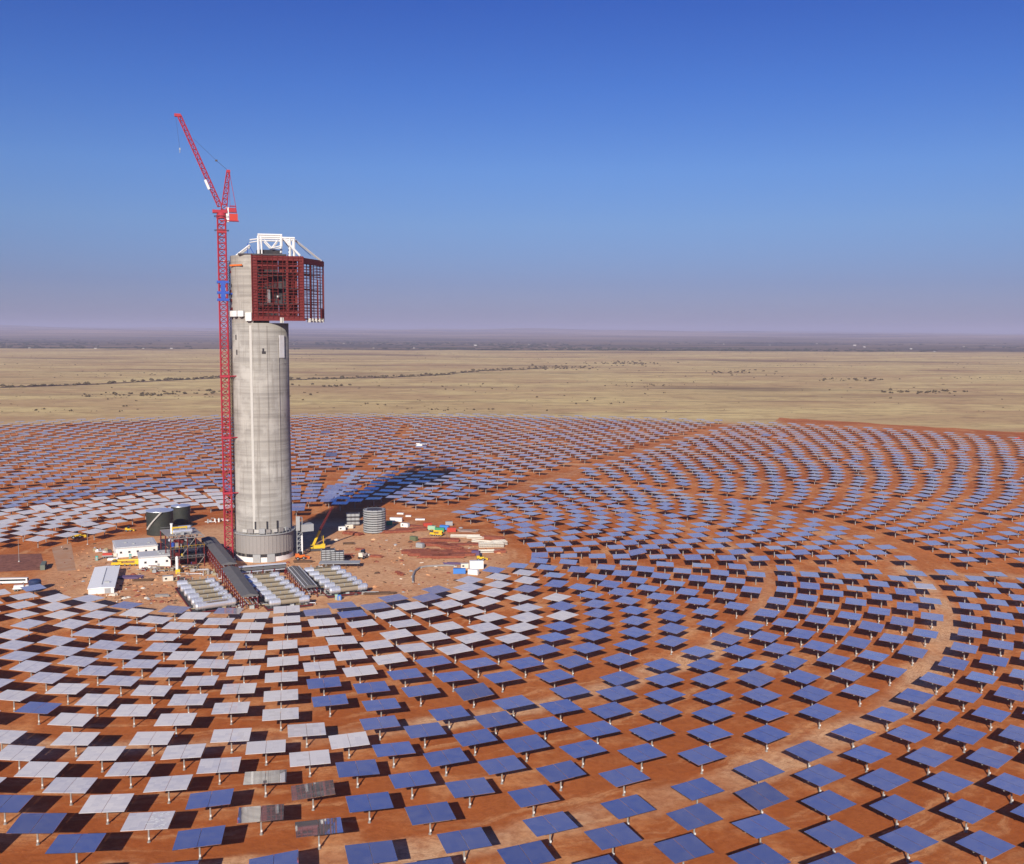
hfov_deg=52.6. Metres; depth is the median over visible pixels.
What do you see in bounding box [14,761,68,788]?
heliostat
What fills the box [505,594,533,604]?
heliostat
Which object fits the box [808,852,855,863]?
heliostat
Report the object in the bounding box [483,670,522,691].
heliostat
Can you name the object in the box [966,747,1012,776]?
heliostat
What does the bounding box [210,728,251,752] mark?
heliostat
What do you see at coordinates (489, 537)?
steel stack
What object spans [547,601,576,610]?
heliostat
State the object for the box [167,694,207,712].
heliostat
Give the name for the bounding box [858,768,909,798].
heliostat
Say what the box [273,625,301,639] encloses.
heliostat
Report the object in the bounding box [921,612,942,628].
heliostat
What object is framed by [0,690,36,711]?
heliostat
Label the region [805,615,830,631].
heliostat
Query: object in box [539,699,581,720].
heliostat
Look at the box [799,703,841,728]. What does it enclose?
heliostat
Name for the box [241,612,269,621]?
heliostat
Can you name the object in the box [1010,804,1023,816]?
heliostat
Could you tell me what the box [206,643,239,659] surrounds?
heliostat
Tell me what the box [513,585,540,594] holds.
heliostat
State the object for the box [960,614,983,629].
heliostat
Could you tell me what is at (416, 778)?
heliostat
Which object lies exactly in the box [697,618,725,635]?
heliostat
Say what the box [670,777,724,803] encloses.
heliostat
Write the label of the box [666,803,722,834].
heliostat
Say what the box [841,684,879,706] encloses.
heliostat
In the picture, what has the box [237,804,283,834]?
heliostat
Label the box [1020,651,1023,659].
heliostat
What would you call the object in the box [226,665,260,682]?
heliostat
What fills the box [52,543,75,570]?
gravel path
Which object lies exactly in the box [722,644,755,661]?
heliostat
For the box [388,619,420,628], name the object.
heliostat
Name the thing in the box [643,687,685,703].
heliostat
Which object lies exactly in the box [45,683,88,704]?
heliostat
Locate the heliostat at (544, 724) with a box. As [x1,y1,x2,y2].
[522,716,567,741]
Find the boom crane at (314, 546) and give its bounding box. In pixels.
[310,507,332,550]
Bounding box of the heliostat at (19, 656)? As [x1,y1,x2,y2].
[0,651,39,663]
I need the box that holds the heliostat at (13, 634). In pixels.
[0,629,32,639]
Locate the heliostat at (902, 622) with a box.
[890,616,913,634]
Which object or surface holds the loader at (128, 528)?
on the field soil
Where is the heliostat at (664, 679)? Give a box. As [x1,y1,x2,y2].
[645,673,683,687]
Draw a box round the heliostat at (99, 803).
[79,793,133,824]
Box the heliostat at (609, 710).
[588,702,631,723]
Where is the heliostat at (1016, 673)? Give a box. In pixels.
[1009,669,1023,689]
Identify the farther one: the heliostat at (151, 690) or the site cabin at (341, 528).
the site cabin at (341, 528)
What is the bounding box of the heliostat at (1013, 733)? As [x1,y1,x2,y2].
[998,724,1023,752]
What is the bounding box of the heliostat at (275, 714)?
[262,707,298,730]
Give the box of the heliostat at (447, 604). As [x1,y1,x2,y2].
[433,599,463,616]
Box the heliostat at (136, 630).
[119,626,154,643]
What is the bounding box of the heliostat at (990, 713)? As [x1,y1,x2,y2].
[971,705,1010,730]
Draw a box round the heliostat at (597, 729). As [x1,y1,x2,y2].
[574,720,619,743]
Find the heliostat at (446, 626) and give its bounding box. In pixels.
[430,621,463,639]
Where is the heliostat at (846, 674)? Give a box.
[830,667,864,687]
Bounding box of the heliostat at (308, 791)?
[291,780,334,810]
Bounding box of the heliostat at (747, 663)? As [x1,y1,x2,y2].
[731,658,767,672]
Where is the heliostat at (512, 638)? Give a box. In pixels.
[495,633,528,648]
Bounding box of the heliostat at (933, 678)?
[920,672,953,694]
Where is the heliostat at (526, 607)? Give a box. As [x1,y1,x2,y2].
[511,603,542,611]
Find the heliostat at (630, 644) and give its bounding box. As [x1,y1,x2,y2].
[613,639,647,655]
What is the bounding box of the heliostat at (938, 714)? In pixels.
[919,706,959,731]
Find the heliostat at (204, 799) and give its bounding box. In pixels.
[185,788,233,819]
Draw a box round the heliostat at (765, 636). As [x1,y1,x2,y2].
[750,631,780,647]
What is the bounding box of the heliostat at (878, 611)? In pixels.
[868,606,890,623]
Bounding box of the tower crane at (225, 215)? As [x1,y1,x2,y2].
[174,113,238,560]
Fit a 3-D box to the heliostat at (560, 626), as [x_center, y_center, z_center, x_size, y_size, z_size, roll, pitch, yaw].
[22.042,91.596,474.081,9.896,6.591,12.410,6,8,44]
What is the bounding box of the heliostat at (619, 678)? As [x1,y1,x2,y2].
[599,671,639,685]
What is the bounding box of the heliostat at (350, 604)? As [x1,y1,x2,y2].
[327,601,356,611]
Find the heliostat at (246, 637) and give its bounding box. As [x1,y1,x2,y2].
[230,633,261,650]
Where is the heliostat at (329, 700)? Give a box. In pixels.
[311,694,348,716]
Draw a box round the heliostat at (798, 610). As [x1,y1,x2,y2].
[786,605,811,620]
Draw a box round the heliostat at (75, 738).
[51,732,100,756]
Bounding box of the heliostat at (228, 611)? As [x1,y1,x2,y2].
[213,608,243,617]
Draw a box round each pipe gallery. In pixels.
[201,536,258,610]
[286,565,317,596]
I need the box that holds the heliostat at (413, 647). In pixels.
[396,643,431,661]
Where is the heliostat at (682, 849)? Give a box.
[653,833,714,863]
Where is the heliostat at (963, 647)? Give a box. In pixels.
[951,642,978,659]
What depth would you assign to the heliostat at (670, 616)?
490.21 m
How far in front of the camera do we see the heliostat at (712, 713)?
365.71 m
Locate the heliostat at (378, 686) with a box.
[353,681,389,699]
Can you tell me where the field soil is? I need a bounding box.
[0,414,1023,863]
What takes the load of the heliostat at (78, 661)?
on the field soil
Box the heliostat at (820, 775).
[794,764,845,793]
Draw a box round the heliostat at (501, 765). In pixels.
[478,755,525,783]
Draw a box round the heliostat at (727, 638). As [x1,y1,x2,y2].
[711,632,742,647]
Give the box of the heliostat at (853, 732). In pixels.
[831,724,875,749]
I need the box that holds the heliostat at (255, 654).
[233,650,265,665]
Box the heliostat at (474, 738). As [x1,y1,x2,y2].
[453,728,497,755]
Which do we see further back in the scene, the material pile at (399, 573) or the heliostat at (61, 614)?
the material pile at (399, 573)
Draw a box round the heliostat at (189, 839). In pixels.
[172,825,225,860]
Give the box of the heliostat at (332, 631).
[314,627,343,645]
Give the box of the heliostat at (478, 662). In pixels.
[459,657,496,677]
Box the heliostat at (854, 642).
[841,636,870,655]
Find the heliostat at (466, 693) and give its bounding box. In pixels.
[454,683,493,707]
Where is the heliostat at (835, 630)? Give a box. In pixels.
[822,625,850,643]
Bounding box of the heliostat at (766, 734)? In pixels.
[743,725,789,751]
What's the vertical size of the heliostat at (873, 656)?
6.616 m
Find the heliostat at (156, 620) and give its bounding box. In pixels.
[138,616,171,632]
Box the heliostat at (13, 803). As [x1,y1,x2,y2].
[0,795,33,824]
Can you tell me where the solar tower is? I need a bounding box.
[227,233,324,562]
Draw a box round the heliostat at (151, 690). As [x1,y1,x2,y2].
[131,685,171,703]
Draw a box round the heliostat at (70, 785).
[42,777,96,805]
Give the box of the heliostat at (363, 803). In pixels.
[345,792,393,822]
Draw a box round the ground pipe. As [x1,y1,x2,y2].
[411,564,456,582]
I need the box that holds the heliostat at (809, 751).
[785,740,833,767]
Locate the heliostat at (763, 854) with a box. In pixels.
[728,844,790,863]
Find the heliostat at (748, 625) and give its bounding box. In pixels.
[736,621,763,638]
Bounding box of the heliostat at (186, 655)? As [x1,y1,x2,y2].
[166,651,203,666]
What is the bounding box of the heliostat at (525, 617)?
[511,612,542,622]
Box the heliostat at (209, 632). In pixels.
[193,628,226,643]
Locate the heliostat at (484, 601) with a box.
[470,597,499,613]
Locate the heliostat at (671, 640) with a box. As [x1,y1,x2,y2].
[655,635,687,654]
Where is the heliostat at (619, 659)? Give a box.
[602,652,638,670]
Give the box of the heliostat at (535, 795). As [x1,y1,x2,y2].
[507,784,559,816]
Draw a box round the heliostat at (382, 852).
[345,840,397,863]
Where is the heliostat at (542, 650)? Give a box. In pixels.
[524,644,560,662]
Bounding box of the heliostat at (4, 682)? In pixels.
[0,678,14,687]
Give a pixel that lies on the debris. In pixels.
(176, 600)
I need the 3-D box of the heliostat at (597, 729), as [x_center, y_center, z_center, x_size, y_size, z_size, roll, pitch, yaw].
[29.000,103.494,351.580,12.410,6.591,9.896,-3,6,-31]
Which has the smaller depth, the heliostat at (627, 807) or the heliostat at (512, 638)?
the heliostat at (627, 807)
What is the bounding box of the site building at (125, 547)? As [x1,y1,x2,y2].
[112,537,157,557]
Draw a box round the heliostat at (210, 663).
[193,659,228,675]
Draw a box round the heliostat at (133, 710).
[111,704,155,726]
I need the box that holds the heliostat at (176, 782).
[143,774,192,803]
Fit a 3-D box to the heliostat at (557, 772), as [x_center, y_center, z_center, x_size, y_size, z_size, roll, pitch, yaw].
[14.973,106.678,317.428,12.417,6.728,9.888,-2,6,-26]
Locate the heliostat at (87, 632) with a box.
[71,628,107,645]
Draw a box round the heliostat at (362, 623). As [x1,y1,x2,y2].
[346,619,377,636]
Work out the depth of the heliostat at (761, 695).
384.45 m
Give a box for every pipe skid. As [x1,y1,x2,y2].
[93,547,111,552]
[136,565,172,572]
[170,564,198,570]
[174,576,191,580]
[177,568,214,575]
[207,518,227,522]
[212,571,225,580]
[236,599,256,608]
[259,602,315,605]
[308,588,328,595]
[324,591,378,594]
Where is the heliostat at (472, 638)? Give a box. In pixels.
[454,632,489,651]
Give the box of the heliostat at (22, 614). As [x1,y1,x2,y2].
[5,610,38,620]
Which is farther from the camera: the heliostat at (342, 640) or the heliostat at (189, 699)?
the heliostat at (342, 640)
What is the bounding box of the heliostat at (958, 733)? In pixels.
[943,725,986,752]
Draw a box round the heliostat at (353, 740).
[328,731,369,758]
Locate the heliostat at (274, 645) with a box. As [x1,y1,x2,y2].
[268,640,296,656]
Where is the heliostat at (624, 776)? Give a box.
[598,765,650,795]
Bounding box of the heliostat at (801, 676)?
[783,669,820,688]
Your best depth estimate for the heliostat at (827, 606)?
510.19 m
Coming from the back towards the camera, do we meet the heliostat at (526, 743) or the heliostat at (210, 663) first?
the heliostat at (210, 663)
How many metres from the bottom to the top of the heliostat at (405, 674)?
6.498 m
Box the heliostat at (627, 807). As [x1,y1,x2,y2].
[600,794,655,826]
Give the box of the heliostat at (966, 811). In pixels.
[939,799,994,832]
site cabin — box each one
[162,575,172,581]
[338,526,345,530]
[345,524,352,528]
[400,522,409,526]
[461,563,468,567]
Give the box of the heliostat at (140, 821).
[121,811,174,842]
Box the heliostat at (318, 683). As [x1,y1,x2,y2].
[306,676,340,695]
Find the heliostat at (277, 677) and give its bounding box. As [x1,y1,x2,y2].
[265,672,297,689]
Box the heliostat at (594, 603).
[582,599,610,608]
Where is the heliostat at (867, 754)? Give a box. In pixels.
[843,744,890,772]
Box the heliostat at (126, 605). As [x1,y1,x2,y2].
[110,601,143,617]
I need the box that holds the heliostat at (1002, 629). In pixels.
[991,624,1014,640]
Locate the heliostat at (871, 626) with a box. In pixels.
[858,620,884,639]
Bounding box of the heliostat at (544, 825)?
[522,811,578,845]
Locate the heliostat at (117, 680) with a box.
[99,675,140,695]
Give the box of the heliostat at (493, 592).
[479,588,508,603]
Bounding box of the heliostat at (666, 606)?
[652,602,679,611]
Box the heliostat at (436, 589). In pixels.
[422,585,450,600]
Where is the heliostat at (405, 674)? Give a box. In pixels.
[386,668,423,686]
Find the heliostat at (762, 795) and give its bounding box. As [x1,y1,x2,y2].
[734,781,788,814]
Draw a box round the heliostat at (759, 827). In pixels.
[732,813,790,844]
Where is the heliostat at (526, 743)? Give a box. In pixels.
[503,734,549,761]
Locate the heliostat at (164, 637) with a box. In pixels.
[146,633,180,642]
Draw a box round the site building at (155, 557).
[137,550,170,568]
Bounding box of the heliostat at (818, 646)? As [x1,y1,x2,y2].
[802,640,833,658]
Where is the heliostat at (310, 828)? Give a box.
[295,817,342,849]
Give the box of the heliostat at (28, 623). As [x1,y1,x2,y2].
[11,619,45,636]
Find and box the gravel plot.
[0,553,45,571]
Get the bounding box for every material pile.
[117,575,143,578]
[132,578,154,580]
[155,594,169,596]
[293,560,314,562]
[363,591,396,594]
[368,554,382,557]
[394,570,404,575]
[443,562,460,564]
[457,529,478,531]
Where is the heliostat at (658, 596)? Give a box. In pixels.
[646,592,671,603]
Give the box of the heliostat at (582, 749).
[559,739,606,767]
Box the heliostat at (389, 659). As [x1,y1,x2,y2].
[372,653,407,670]
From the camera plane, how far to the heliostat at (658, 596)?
527.33 m
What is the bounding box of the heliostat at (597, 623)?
[582,618,613,630]
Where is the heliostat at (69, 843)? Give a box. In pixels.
[45,833,105,863]
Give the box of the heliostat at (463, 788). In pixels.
[445,777,494,807]
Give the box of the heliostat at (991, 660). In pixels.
[979,654,1008,674]
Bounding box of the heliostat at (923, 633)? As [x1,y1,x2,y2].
[912,628,937,646]
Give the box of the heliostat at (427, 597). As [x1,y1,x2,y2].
[411,593,442,608]
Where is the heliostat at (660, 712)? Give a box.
[639,703,682,724]
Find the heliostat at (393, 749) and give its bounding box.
[372,741,415,767]
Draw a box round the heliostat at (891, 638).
[879,633,906,651]
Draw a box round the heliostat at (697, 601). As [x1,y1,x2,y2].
[684,597,709,608]
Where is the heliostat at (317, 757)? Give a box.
[289,749,330,776]
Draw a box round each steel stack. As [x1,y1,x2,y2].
[342,531,364,535]
[344,553,353,557]
[380,529,415,533]
[395,527,426,530]
[401,549,430,553]
[407,551,438,555]
[410,524,424,526]
[417,553,451,557]
[419,537,448,541]
[421,542,447,545]
[430,554,465,558]
[431,542,457,546]
[431,549,453,551]
[437,537,459,541]
[440,544,463,549]
[447,552,475,556]
[452,542,478,545]
[452,548,479,551]
[482,535,504,539]
[494,549,505,552]
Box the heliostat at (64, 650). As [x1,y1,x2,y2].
[45,646,84,658]
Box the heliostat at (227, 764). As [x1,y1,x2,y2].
[196,757,240,784]
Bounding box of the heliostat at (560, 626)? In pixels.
[544,621,576,633]
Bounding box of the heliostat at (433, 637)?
[416,632,449,650]
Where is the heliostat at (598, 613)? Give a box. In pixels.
[583,608,613,617]
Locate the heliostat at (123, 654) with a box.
[103,650,142,668]
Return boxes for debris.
[58,520,503,603]
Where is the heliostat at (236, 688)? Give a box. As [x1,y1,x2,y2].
[220,683,256,701]
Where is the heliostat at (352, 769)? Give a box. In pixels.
[335,759,379,787]
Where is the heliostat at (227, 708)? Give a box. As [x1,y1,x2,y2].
[211,702,249,724]
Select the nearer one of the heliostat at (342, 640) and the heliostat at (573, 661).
the heliostat at (573, 661)
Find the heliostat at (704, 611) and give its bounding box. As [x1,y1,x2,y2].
[691,607,718,617]
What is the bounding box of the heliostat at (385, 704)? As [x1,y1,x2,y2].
[361,698,400,716]
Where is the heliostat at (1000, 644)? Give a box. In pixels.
[988,639,1013,656]
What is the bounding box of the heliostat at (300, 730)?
[287,722,325,747]
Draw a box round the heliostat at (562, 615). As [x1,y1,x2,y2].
[547,610,578,620]
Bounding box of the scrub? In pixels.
[0,352,1023,411]
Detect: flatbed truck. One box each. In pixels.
[13,584,27,590]
[102,552,116,557]
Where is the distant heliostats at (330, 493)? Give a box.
[0,413,1023,863]
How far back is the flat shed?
615.22 m
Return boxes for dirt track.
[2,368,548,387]
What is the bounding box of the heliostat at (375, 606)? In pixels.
[360,602,390,618]
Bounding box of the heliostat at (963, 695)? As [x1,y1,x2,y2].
[945,688,982,711]
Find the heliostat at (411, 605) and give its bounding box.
[396,601,426,617]
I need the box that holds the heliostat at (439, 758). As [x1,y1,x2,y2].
[423,747,469,775]
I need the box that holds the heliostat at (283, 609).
[273,605,299,619]
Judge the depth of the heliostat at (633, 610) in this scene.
501.05 m
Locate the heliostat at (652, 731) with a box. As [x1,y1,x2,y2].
[629,722,675,745]
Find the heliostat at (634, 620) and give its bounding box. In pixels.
[619,616,650,626]
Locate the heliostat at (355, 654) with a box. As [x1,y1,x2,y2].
[333,650,366,666]
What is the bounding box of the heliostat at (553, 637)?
[536,632,570,646]
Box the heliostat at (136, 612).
[120,608,153,624]
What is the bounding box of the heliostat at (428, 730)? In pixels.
[403,722,446,747]
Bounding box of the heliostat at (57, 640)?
[37,635,75,646]
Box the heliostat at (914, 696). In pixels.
[895,688,933,712]
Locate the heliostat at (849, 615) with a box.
[838,611,861,627]
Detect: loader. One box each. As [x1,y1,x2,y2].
[70,531,85,538]
[125,526,134,531]
[295,551,309,559]
[358,549,369,558]
[476,554,487,560]
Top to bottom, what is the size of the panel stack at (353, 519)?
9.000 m
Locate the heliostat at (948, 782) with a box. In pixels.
[922,771,973,801]
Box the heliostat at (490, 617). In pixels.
[474,612,506,622]
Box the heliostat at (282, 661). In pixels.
[267,655,297,671]
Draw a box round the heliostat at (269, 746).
[245,739,285,765]
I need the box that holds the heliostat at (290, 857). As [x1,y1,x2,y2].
[249,850,298,863]
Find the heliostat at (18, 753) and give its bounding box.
[0,745,44,771]
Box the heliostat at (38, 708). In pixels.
[15,702,61,724]
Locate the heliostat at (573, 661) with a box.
[554,655,590,675]
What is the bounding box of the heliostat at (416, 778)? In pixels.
[388,770,435,798]
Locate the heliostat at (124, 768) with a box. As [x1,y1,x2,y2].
[105,761,154,788]
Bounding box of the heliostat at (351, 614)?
[337,610,367,621]
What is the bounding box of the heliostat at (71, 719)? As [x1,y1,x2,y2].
[47,713,95,731]
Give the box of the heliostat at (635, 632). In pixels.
[618,627,650,639]
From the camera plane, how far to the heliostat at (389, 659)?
425.62 m
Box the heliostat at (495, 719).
[474,711,517,736]
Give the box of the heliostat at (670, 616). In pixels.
[657,611,685,622]
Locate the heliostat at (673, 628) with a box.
[658,623,688,635]
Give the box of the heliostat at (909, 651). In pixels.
[898,645,927,665]
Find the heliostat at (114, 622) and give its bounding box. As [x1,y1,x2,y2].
[96,618,131,634]
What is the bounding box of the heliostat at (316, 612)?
[303,608,331,618]
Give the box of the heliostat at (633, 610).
[619,606,647,615]
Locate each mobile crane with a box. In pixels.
[111,559,138,565]
[430,529,442,535]
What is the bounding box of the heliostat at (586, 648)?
[569,642,604,659]
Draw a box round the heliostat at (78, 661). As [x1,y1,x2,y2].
[57,656,98,675]
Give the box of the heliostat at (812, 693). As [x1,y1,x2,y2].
[792,685,831,705]
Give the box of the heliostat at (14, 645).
[0,640,33,650]
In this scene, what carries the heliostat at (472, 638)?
on the field soil
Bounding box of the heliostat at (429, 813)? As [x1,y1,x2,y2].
[404,801,455,834]
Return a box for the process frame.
[160,523,204,566]
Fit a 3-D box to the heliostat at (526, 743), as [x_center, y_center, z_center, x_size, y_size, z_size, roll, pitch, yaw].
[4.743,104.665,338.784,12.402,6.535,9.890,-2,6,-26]
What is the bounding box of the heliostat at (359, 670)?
[342,665,377,682]
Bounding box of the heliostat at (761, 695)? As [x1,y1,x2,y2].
[741,687,782,706]
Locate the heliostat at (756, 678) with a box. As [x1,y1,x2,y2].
[737,670,775,688]
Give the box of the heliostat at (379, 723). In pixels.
[359,715,399,740]
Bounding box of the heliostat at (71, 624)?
[53,619,89,636]
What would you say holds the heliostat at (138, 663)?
on the field soil
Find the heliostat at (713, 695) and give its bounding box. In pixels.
[692,688,733,704]
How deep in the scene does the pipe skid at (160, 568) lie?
604.23 m
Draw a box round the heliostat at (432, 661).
[415,656,451,675]
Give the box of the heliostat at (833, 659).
[816,653,849,671]
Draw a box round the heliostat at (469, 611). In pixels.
[453,607,485,623]
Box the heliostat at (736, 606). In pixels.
[724,602,748,617]
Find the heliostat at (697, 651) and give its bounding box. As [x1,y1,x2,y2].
[680,646,715,659]
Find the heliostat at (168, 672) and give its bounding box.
[149,667,187,685]
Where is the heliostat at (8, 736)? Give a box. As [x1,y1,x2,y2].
[0,730,26,749]
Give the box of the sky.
[0,0,1023,333]
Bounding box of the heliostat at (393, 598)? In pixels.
[378,594,408,609]
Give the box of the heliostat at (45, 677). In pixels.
[24,672,67,692]
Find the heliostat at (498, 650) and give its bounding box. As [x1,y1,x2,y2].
[481,644,516,664]
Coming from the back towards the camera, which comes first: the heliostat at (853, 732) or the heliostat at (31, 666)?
the heliostat at (31, 666)
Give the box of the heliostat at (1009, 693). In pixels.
[994,685,1023,709]
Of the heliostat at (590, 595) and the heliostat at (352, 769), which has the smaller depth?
the heliostat at (352, 769)
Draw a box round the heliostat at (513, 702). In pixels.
[493,695,534,717]
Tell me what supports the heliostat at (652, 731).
on the field soil
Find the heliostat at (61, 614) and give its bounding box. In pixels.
[44,610,78,627]
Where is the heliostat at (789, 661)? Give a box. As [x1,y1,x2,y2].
[773,654,807,672]
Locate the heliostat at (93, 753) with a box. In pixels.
[76,746,126,771]
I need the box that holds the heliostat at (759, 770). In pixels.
[733,759,784,783]
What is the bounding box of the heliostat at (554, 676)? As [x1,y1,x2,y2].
[535,669,573,687]
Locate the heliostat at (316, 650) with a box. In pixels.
[298,645,329,661]
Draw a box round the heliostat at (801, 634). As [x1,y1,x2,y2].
[786,628,815,646]
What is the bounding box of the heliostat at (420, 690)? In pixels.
[401,683,440,706]
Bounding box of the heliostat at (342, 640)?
[325,636,357,651]
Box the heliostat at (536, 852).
[497,840,555,863]
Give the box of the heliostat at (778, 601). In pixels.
[766,597,789,610]
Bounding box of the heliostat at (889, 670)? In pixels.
[873,664,907,685]
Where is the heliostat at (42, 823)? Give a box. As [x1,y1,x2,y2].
[6,813,66,845]
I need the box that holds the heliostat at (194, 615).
[178,612,210,627]
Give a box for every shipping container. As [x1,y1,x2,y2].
[40,561,46,569]
[390,517,402,521]
[410,536,417,540]
[416,542,424,547]
[428,525,435,529]
[435,527,444,531]
[445,521,452,525]
[447,527,455,531]
[453,568,465,573]
[468,569,478,574]
[469,560,483,568]
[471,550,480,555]
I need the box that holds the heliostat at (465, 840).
[437,827,491,862]
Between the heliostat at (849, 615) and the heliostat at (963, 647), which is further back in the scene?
the heliostat at (849, 615)
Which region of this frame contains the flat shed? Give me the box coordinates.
[319,560,360,565]
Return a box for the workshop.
[87,566,119,594]
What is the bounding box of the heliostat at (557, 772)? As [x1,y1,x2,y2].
[536,760,585,790]
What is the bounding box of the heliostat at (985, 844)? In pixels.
[955,830,1015,863]
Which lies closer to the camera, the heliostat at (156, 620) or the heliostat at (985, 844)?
the heliostat at (985, 844)
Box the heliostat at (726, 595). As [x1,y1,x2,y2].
[715,591,737,603]
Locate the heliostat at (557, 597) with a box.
[543,593,570,601]
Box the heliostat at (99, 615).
[82,610,114,626]
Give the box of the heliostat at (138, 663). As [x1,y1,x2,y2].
[122,659,160,678]
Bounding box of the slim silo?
[175,556,180,573]
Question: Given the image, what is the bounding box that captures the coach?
[0,577,28,584]
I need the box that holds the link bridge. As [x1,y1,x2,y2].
[238,562,286,574]
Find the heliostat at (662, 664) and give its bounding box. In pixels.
[643,658,680,672]
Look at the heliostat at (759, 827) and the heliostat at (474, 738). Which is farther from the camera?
the heliostat at (474, 738)
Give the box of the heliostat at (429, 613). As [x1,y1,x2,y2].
[413,609,445,625]
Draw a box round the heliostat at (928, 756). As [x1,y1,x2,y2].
[905,746,952,775]
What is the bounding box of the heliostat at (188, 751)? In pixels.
[160,743,205,770]
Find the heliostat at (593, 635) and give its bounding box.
[577,630,610,643]
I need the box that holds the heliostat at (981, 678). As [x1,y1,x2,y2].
[965,671,998,692]
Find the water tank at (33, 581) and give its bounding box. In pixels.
[28,579,41,591]
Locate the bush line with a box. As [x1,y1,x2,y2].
[0,360,967,396]
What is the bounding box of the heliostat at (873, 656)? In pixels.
[857,650,888,669]
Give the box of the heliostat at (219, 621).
[203,618,234,627]
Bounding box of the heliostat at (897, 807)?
[869,794,924,828]
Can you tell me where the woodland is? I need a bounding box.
[0,339,1023,351]
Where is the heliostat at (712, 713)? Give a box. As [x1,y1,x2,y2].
[691,705,735,724]
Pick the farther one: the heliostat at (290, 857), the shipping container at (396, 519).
the shipping container at (396, 519)
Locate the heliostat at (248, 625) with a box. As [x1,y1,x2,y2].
[235,622,265,632]
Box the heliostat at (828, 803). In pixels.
[801,790,856,822]
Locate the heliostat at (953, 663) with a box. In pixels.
[938,656,969,677]
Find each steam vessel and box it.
[177,576,215,587]
[180,580,219,591]
[184,584,223,596]
[187,588,227,600]
[191,592,231,605]
[194,596,236,611]
[244,570,279,578]
[247,574,284,583]
[251,578,289,588]
[255,582,294,593]
[260,586,299,597]
[264,590,304,601]
[269,594,309,606]
[304,564,340,573]
[309,567,345,577]
[314,571,351,581]
[319,574,356,585]
[324,578,361,588]
[329,582,367,594]
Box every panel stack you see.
[321,547,334,560]
[331,549,343,560]
[346,512,359,525]
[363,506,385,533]
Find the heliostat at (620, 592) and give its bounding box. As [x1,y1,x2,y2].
[608,588,632,603]
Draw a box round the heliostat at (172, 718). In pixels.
[154,713,196,736]
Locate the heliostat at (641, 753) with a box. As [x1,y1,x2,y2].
[617,743,665,771]
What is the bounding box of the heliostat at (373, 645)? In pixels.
[360,639,392,655]
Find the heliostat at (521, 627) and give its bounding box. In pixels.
[504,622,537,640]
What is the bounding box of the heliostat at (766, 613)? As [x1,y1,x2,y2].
[754,608,779,625]
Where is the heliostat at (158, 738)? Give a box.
[129,731,174,756]
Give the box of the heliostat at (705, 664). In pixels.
[687,658,723,673]
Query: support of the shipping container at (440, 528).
on the field soil
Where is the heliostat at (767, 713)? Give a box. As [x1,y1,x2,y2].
[745,705,788,724]
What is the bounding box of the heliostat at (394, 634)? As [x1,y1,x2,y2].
[380,629,413,647]
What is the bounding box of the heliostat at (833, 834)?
[804,820,863,854]
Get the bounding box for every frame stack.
[450,534,479,537]
[466,536,483,538]
[471,539,491,542]
[478,541,503,547]
[480,549,493,552]
[491,539,507,544]
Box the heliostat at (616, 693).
[595,685,636,701]
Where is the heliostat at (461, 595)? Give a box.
[446,591,476,607]
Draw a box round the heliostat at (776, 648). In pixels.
[762,643,794,657]
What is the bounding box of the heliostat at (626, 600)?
[614,596,640,606]
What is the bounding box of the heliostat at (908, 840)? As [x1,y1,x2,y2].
[878,825,938,862]
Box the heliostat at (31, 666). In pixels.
[9,660,51,675]
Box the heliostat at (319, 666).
[303,661,335,677]
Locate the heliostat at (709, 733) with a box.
[686,724,733,746]
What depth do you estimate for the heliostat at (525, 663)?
420.81 m
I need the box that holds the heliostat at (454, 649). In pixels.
[437,643,472,663]
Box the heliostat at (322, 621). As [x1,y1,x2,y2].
[308,617,337,628]
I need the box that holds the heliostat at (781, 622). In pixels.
[772,618,798,635]
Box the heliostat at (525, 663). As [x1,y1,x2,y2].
[506,657,543,677]
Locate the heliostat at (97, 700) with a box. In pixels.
[75,694,118,716]
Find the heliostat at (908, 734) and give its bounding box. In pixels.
[887,725,931,751]
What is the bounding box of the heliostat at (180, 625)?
[161,622,195,638]
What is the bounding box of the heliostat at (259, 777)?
[243,769,286,796]
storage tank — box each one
[146,508,172,535]
[171,504,189,523]
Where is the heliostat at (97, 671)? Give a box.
[76,665,117,685]
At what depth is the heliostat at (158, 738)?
341.49 m
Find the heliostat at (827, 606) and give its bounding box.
[817,602,838,616]
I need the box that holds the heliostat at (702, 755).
[677,745,726,773]
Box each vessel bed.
[175,587,238,612]
[254,594,312,610]
[308,574,368,597]
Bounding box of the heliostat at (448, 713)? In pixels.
[428,705,470,729]
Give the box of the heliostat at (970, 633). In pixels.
[957,628,982,644]
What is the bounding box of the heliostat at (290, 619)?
[273,615,299,625]
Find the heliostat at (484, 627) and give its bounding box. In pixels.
[467,622,500,640]
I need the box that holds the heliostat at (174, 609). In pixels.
[158,605,190,621]
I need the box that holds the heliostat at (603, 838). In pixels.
[584,822,642,858]
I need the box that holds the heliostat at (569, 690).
[550,683,589,700]
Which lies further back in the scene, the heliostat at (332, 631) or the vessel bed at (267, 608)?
the vessel bed at (267, 608)
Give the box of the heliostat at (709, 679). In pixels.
[690,672,728,688]
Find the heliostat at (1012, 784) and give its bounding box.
[987,773,1023,803]
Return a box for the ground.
[0,325,1023,431]
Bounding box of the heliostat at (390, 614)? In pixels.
[374,609,405,626]
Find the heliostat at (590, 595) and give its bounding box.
[576,591,603,600]
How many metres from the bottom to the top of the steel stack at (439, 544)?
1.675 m
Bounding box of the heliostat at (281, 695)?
[263,689,297,711]
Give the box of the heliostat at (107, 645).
[87,640,126,658]
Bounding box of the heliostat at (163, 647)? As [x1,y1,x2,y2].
[145,643,181,661]
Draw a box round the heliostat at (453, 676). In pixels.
[434,670,472,691]
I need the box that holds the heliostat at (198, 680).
[181,675,218,693]
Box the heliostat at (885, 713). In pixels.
[867,706,908,730]

